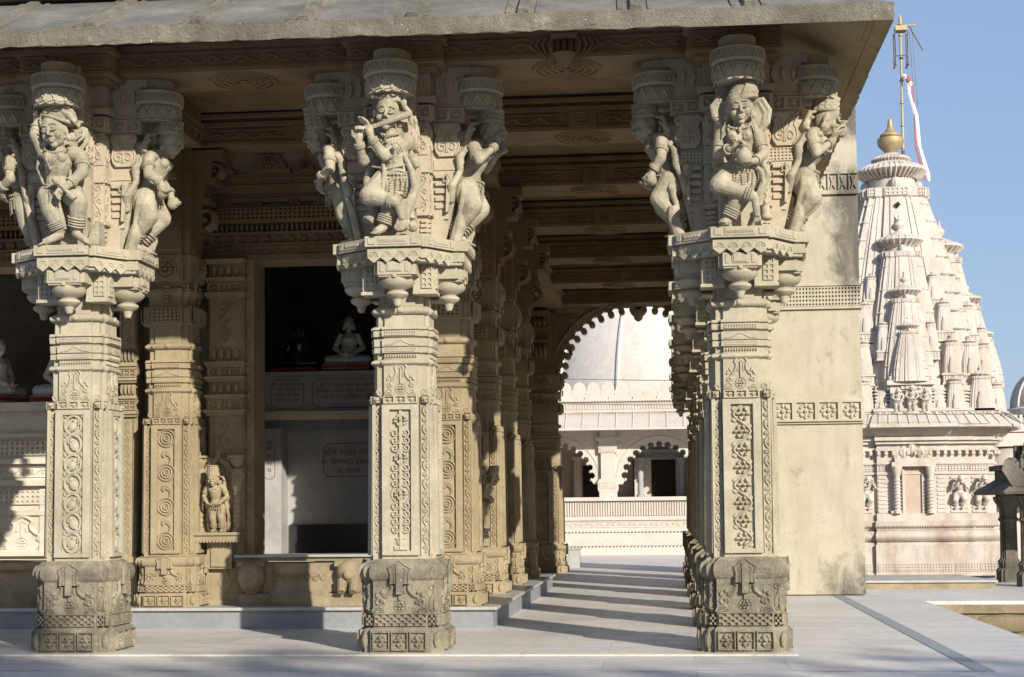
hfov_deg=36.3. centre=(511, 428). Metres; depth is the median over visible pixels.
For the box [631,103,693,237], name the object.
bracket statue
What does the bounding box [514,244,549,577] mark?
pillar
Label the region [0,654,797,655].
floor edge
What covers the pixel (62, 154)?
bracket statue
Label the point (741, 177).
bracket statue
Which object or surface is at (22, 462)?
painted altar
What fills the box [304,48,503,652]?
carved pillar
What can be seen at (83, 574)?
carved pillar
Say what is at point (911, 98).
flag
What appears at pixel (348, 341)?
seated idol
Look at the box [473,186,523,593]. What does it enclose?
pillar
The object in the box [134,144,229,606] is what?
pillar
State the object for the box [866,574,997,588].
low stone platform
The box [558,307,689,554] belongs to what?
domed building
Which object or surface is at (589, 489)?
dark doorway
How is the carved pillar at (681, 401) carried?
on the hall floor
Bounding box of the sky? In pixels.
[856,0,1023,424]
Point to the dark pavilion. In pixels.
(1005, 487)
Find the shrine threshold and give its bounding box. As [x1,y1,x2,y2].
[234,553,370,605]
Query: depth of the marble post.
26.38 m
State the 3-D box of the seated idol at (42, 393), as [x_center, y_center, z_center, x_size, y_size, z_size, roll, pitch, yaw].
[-4.545,-0.594,15.819,0.603,0.688,0.379,0,-3,-6]
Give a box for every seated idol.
[0,338,30,402]
[29,361,52,401]
[273,324,320,371]
[321,316,372,370]
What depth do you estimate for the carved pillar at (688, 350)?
15.13 m
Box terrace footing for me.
[937,604,1023,636]
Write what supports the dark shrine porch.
on the domed building
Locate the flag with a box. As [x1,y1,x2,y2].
[901,74,929,181]
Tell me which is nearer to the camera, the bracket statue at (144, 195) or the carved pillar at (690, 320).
the bracket statue at (144, 195)
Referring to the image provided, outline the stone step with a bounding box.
[0,560,46,606]
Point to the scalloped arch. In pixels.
(586, 315)
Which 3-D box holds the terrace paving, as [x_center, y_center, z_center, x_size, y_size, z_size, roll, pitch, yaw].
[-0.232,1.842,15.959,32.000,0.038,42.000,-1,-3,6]
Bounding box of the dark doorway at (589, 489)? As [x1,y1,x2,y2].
[583,465,598,496]
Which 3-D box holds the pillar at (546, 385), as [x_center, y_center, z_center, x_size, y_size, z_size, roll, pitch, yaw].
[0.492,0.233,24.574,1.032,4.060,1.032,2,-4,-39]
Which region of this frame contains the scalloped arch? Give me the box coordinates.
[549,306,672,383]
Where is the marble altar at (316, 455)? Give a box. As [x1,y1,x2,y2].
[265,370,374,561]
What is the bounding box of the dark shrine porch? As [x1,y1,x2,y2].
[630,441,686,496]
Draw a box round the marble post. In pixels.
[568,548,581,567]
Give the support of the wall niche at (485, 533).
attached to the temple hall at (240, 74)
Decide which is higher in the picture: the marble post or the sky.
the sky
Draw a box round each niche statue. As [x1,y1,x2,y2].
[202,465,230,531]
[482,466,499,527]
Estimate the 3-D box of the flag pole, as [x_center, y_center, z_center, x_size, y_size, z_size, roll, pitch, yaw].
[9.367,-7.721,36.817,0.697,4.152,0.302,-1,-3,6]
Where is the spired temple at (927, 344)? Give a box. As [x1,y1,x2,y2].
[858,119,1023,575]
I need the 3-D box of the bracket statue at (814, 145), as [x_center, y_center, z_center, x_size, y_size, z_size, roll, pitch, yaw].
[1.987,-1.817,10.891,0.721,0.975,0.436,-1,-3,6]
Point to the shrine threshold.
(330, 579)
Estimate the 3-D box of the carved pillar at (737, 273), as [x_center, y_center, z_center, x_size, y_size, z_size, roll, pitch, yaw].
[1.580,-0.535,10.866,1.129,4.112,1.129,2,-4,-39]
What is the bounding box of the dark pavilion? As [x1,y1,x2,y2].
[973,443,1023,586]
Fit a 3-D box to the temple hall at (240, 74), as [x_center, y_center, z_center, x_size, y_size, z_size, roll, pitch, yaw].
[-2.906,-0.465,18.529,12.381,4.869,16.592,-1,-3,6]
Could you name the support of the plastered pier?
on the terrace paving
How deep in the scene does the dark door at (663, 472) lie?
35.04 m
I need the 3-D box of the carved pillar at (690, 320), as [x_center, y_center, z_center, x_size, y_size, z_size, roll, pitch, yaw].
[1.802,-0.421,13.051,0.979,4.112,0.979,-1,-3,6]
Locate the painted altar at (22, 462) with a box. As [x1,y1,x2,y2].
[0,402,46,559]
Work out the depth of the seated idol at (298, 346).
15.77 m
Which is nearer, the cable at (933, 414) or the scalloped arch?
the scalloped arch
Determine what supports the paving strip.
on the terrace paving
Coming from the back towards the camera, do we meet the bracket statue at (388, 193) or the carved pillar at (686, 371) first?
the carved pillar at (686, 371)
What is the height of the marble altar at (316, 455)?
2.162 m
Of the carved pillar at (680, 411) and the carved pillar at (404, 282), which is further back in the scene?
the carved pillar at (680, 411)
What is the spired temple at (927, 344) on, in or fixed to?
on the low stone platform
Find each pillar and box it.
[0,61,183,652]
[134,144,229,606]
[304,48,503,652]
[431,154,502,605]
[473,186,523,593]
[497,219,537,584]
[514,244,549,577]
[528,310,577,572]
[631,34,838,652]
[667,206,780,626]
[668,198,705,608]
[668,339,699,594]
[669,278,696,585]
[669,305,693,577]
[669,386,691,571]
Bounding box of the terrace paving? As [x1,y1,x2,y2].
[0,574,1023,676]
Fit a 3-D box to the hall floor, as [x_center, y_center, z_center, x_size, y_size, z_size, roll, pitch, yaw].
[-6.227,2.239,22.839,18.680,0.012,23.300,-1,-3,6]
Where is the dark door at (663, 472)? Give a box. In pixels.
[651,460,675,495]
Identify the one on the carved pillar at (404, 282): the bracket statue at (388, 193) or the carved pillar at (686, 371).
the bracket statue at (388, 193)
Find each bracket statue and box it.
[0,127,41,250]
[28,105,105,246]
[121,119,184,255]
[303,107,363,242]
[351,92,419,235]
[444,108,507,246]
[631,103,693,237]
[709,80,772,226]
[781,96,847,231]
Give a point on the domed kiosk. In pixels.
(1011, 439)
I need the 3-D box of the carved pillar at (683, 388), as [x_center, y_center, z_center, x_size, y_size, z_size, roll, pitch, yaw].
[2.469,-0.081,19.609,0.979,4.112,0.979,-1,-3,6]
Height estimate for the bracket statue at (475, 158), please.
0.975 m
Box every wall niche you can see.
[193,449,247,568]
[481,456,490,538]
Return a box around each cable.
[570,379,669,380]
[865,413,1023,414]
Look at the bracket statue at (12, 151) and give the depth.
11.31 m
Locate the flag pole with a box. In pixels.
[893,15,922,154]
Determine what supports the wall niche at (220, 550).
attached to the temple hall at (240, 74)
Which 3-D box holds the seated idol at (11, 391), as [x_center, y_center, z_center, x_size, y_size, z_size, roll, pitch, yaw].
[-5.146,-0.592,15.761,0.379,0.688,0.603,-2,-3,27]
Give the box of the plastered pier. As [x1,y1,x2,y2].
[769,105,865,594]
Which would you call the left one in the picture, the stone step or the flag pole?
the stone step
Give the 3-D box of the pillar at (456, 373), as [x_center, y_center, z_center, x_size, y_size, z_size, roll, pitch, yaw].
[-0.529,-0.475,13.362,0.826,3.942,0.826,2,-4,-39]
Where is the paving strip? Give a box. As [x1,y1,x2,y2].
[0,595,995,671]
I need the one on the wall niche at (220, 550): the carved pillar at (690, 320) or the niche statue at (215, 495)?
the niche statue at (215, 495)
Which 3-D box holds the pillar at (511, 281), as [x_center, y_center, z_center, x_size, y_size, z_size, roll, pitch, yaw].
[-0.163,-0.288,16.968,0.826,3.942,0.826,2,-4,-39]
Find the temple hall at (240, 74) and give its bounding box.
[0,0,894,628]
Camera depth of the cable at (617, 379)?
32.98 m
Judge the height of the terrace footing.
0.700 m
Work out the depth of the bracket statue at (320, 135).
11.09 m
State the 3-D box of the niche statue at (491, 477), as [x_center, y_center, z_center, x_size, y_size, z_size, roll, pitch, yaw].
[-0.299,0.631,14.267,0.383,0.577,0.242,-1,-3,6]
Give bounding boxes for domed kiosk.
[981,376,1023,577]
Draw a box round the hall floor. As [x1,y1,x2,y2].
[0,555,796,654]

